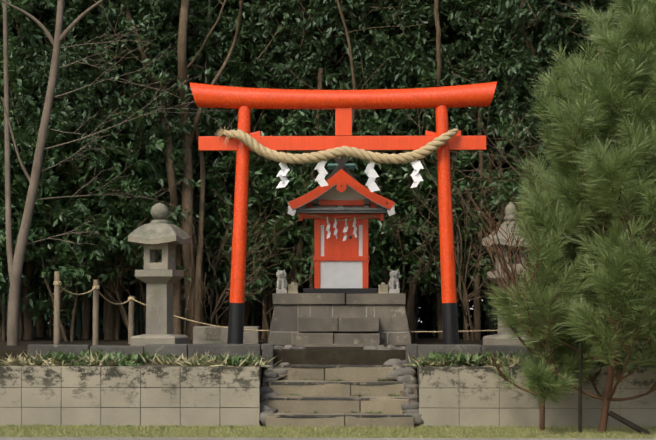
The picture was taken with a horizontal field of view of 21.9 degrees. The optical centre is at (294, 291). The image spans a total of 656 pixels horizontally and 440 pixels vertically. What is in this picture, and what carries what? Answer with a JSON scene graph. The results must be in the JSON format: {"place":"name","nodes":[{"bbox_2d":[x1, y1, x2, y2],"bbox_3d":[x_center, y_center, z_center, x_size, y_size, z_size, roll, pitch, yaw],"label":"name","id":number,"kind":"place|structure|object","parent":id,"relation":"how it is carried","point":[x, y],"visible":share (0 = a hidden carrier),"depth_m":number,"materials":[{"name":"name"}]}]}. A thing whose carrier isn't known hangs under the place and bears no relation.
{"place":"outdoors","nodes":[
{"label":"outdoors","id":0,"kind":"place"},
{"bbox_2d":[288,282,297,292],"bbox_3d":[-0.018,-0.049,20.092,0.115,0.133,0.070,0,0,2],"label":"offering stand","id":1,"kind":"object","parent":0,"point":[292,287],"visible":0.98,"depth_m":20.06,"materials":[{"name":"beige wood"}]},
{"bbox_2d":[0,0,641,333],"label":"thicket","id":2,"kind":"object","parent":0,"point":[401,76],"depth_m":22.25,"materials":[{"name":"green plant"}]},
{"bbox_2d":[0,300,654,438],"bbox_3d":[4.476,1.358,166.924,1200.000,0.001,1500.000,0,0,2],"label":"ground","id":3,"kind":"structure","parent":0,"point":[347,431],"depth_m":16.28,"materials":[{"name":"green plant"}]},
{"bbox_2d":[0,325,645,383],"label":"terrace earth","id":4,"kind":"structure","parent":3,"relation":"on","point":[334,356],"depth_m":18.11,"materials":[{"name":"brown soil"}]},
{"bbox_2d":[54,271,133,344],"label":"fence posts","id":5,"kind":"object","parent":4,"relation":"on","point":[95,314],"visible":0.79,"depth_m":19.32,"materials":[{"name":"beige wood"}]},
{"bbox_2d":[53,281,497,331],"bbox_3d":[0.595,0.181,19.275,6.431,0.592,1.684,0,0,2],"label":"fence rope","id":6,"kind":"object","parent":5,"relation":"attached to","point":[93,288],"visible":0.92,"depth_m":20.03,"materials":[{"name":"beige fabric"}]},
{"bbox_2d":[0,0,232,344],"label":"tree","id":7,"kind":"object","parent":4,"relation":"on","point":[15,265],"depth_m":19.67,"materials":[{"name":"plant"}]},
{"bbox_2d":[128,202,190,345],"bbox_3d":[-1.488,-0.181,18.730,0.556,1.619,0.556,0,0,14],"label":"stone lantern","id":8,"kind":"object","parent":4,"relation":"on","point":[154,237],"visible":1,"depth_m":18.60,"materials":[{"name":"stone"}]},
{"bbox_2d":[193,326,259,343],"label":"stone block","id":9,"kind":"structure","parent":4,"relation":"on","point":[200,336],"depth_m":20.27,"materials":[{"name":"grey stone"}]},
{"bbox_2d":[205,327,245,339],"bbox_3d":[-0.822,0.495,20.262,0.500,0.150,0.006,0,0,2],"label":"carved inscription","id":10,"kind":"object","parent":9,"relation":"attached to","point":[214,335],"visible":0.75,"depth_m":20.26,"materials":[{"name":"grey stone"}]},
{"bbox_2d":[0,0,538,338],"bbox_3d":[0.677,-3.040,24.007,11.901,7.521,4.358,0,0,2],"label":"trunks","id":11,"kind":"object","parent":4,"relation":"on","point":[254,322],"depth_m":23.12,"materials":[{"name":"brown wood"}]},
{"bbox_2d":[60,0,572,340],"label":"multi stem tree","id":12,"kind":"object","parent":4,"relation":"on","point":[193,289],"visible":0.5,"depth_m":21.47,"materials":[{"name":"brown plant"}]},
{"bbox_2d":[0,0,642,340],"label":"trees","id":13,"kind":"object","parent":4,"relation":"on","point":[111,290],"visible":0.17,"depth_m":21.70,"materials":[{"name":"brown plant"}]},
{"bbox_2d":[268,293,410,346],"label":"stone platform","id":14,"kind":"structure","parent":4,"relation":"on","point":[323,320],"depth_m":19.88,"materials":[{"name":"stone"}]},
{"bbox_2d":[276,289,286,292],"bbox_3d":[-0.149,-0.007,20.110,0.125,0.051,0.190,0,0,2],"label":"statue pedestal","id":15,"kind":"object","parent":14,"relation":"on","point":[281,291],"depth_m":20.02,"materials":[{"name":"grey stone"}]},
{"bbox_2d":[276,269,287,289],"bbox_3d":[-0.150,-0.144,20.116,0.140,0.248,0.204,0,0,2],"label":"fox statue","id":16,"kind":"object","parent":14,"relation":"on","point":[282,283],"visible":0.98,"depth_m":20.06,"materials":[{"name":"stone"}]},
{"bbox_2d":[287,169,395,293],"bbox_3d":[0.568,-0.716,20.506,1.280,1.469,1.102,0,0,2],"label":"small shrine","id":17,"kind":"object","parent":14,"relation":"on","point":[340,265],"visible":1,"depth_m":20.26,"materials":[{"name":"paint"}]},
{"bbox_2d":[326,157,356,180],"bbox_3d":[0.568,-1.466,20.530,0.422,0.416,1.052,0,0,2],"label":"roof ridge ornament","id":18,"kind":"object","parent":17,"relation":"attached to","point":[340,165],"visible":0.48,"depth_m":20.08,"materials":[{"name":"metal"}]},
{"bbox_2d":[308,215,375,220],"bbox_3d":[0.564,-0.884,20.201,0.816,0.076,0.018,0,0,2],"label":"straw rope","id":19,"kind":"object","parent":17,"relation":"attached to","point":[341,220],"visible":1,"depth_m":20.20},
{"bbox_2d":[326,217,356,240],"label":"paper streamers","id":20,"kind":"object","parent":19,"relation":"hanging from","point":[344,230],"visible":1,"depth_m":20.20,"materials":[{"name":"white paper"}]},
{"bbox_2d":[378,282,387,293],"bbox_3d":[1.049,-0.049,20.064,0.115,0.133,0.070,0,0,2],"label":"offering stand","id":21,"kind":"object","parent":14,"relation":"on","point":[383,288],"visible":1,"depth_m":20.03,"materials":[{"name":"beige wood"}]},
{"bbox_2d":[388,269,399,289],"bbox_3d":[1.181,-0.144,20.080,0.141,0.248,0.204,0,0,2],"label":"fox statue","id":22,"kind":"object","parent":14,"relation":"on","point":[393,283],"visible":0.98,"depth_m":20.02,"materials":[{"name":"stone"}]},
{"bbox_2d":[389,289,399,292],"bbox_3d":[1.180,-0.007,20.075,0.125,0.051,0.190,0,0,2],"label":"statue pedestal","id":23,"kind":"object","parent":14,"relation":"on","point":[394,291],"depth_m":19.98,"materials":[{"name":"grey stone"}]},
{"bbox_2d":[27,343,655,368],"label":"terrace kerb","id":24,"kind":"structure","parent":4,"relation":"on","point":[412,350],"depth_m":17.91,"materials":[{"name":"stone"}]},
{"bbox_2d":[190,81,496,343],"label":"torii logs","id":25,"kind":"object","parent":4,"relation":"on","point":[244,101],"visible":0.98,"depth_m":18.89,"materials":[{"name":"orange wood"}]},
{"bbox_2d":[215,127,458,165],"bbox_3d":[0.473,-1.630,18.856,2.720,0.472,0.239,0,0,2],"label":"straw rope","id":26,"kind":"object","parent":25,"relation":"attached to","point":[254,145],"visible":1,"depth_m":18.78,"materials":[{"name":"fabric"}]},
{"bbox_2d":[276,159,423,191],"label":"paper streamers","id":27,"kind":"object","parent":26,"relation":"attached to","point":[372,175],"visible":0.92,"depth_m":18.82,"materials":[{"name":"white paper"}]},
{"bbox_2d":[482,202,530,344],"bbox_3d":[2.378,-0.185,18.628,0.514,1.627,0.514,0,0,-8],"label":"stone lantern","id":28,"kind":"object","parent":4,"relation":"on","point":[500,337],"visible":0.44,"depth_m":18.50,"materials":[{"name":"stone"}]},
{"bbox_2d":[0,366,655,427],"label":"block wall","id":29,"kind":"structure","parent":3,"relation":"on","point":[187,396],"depth_m":17.01,"materials":[{"name":"concrete"}]},
{"bbox_2d":[9,378,654,427],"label":"joint weeds","id":30,"kind":"object","parent":3,"relation":"on","point":[384,380],"visible":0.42,"depth_m":17.19,"materials":[{"name":"green plant"}]},
{"bbox_2d":[262,365,416,427],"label":"stone steps","id":31,"kind":"structure","parent":3,"relation":"on","point":[333,402],"depth_m":17.23,"materials":[{"name":"stone"}]},
{"bbox_2d":[261,364,418,409],"bbox_3d":[0.466,0.973,17.598,1.600,0.600,1.200,0,0,2],"label":"stair cheek bedding","id":32,"kind":"object","parent":31,"relation":"on","point":[401,392],"visible":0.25,"depth_m":17.63,"materials":[{"name":"soil"}]},
{"bbox_2d":[260,344,423,425],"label":"rocks","id":33,"kind":"object","parent":3,"relation":"on","point":[401,372],"visible":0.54,"depth_m":17.62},
{"bbox_2d":[578,341,653,434],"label":"support poles","id":34,"kind":"object","parent":3,"relation":"on","point":[628,423],"visible":0.9,"depth_m":16.20,"materials":[{"name":"black wood"}]},
{"bbox_2d":[0,422,655,438],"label":"lawn","id":35,"kind":"structure","parent":0,"point":[446,430],"depth_m":16.32,"materials":[{"name":"green plant"}]},
{"bbox_2d":[0,437,655,439],"bbox_3d":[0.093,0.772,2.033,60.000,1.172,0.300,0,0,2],"label":"pavement","id":36,"kind":"structure","parent":0,"point":[93,438],"depth_m":2.15,"materials":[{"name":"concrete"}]},
{"bbox_2d":[3,364,654,422],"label":"planter soil","id":37,"kind":"structure","parent":0,"point":[261,371],"depth_m":17.49,"materials":[{"name":"brown soil"}]},
{"bbox_2d":[0,348,655,367],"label":"grass plants","id":38,"kind":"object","parent":37,"relation":"on","point":[29,360],"depth_m":17.32,"materials":[{"name":"green plant"}]},
{"bbox_2d":[67,356,608,366],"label":"planter weeds","id":39,"kind":"object","parent":37,"relation":"on","point":[127,363],"visible":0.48,"depth_m":17.29,"materials":[{"name":"green plant"}]},
{"bbox_2d":[483,189,603,431],"bbox_3d":[2.367,0.169,16.512,1.277,2.419,1.495,0,0,-30],"label":"young pine","id":40,"kind":"object","parent":37,"relation":"on","point":[534,366],"depth_m":16.28,"materials":[{"name":"green plant"}]},
{"bbox_2d":[464,0,655,432],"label":"tall pine","id":41,"kind":"object","parent":37,"relation":"on","point":[609,70],"depth_m":15.83,"materials":[{"name":"green plant"}]},
{"bbox_2d":[529,0,655,365],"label":"foliage","id":42,"kind":"object","parent":37,"relation":"on","point":[589,289],"depth_m":16.42,"materials":[{"name":"green plant"}]},
{"bbox_2d":[199,108,485,150],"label":"torii beams","id":43,"kind":"structure","parent":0,"point":[343,136],"depth_m":18.93,"materials":[{"name":"orange wood"}]}
]}

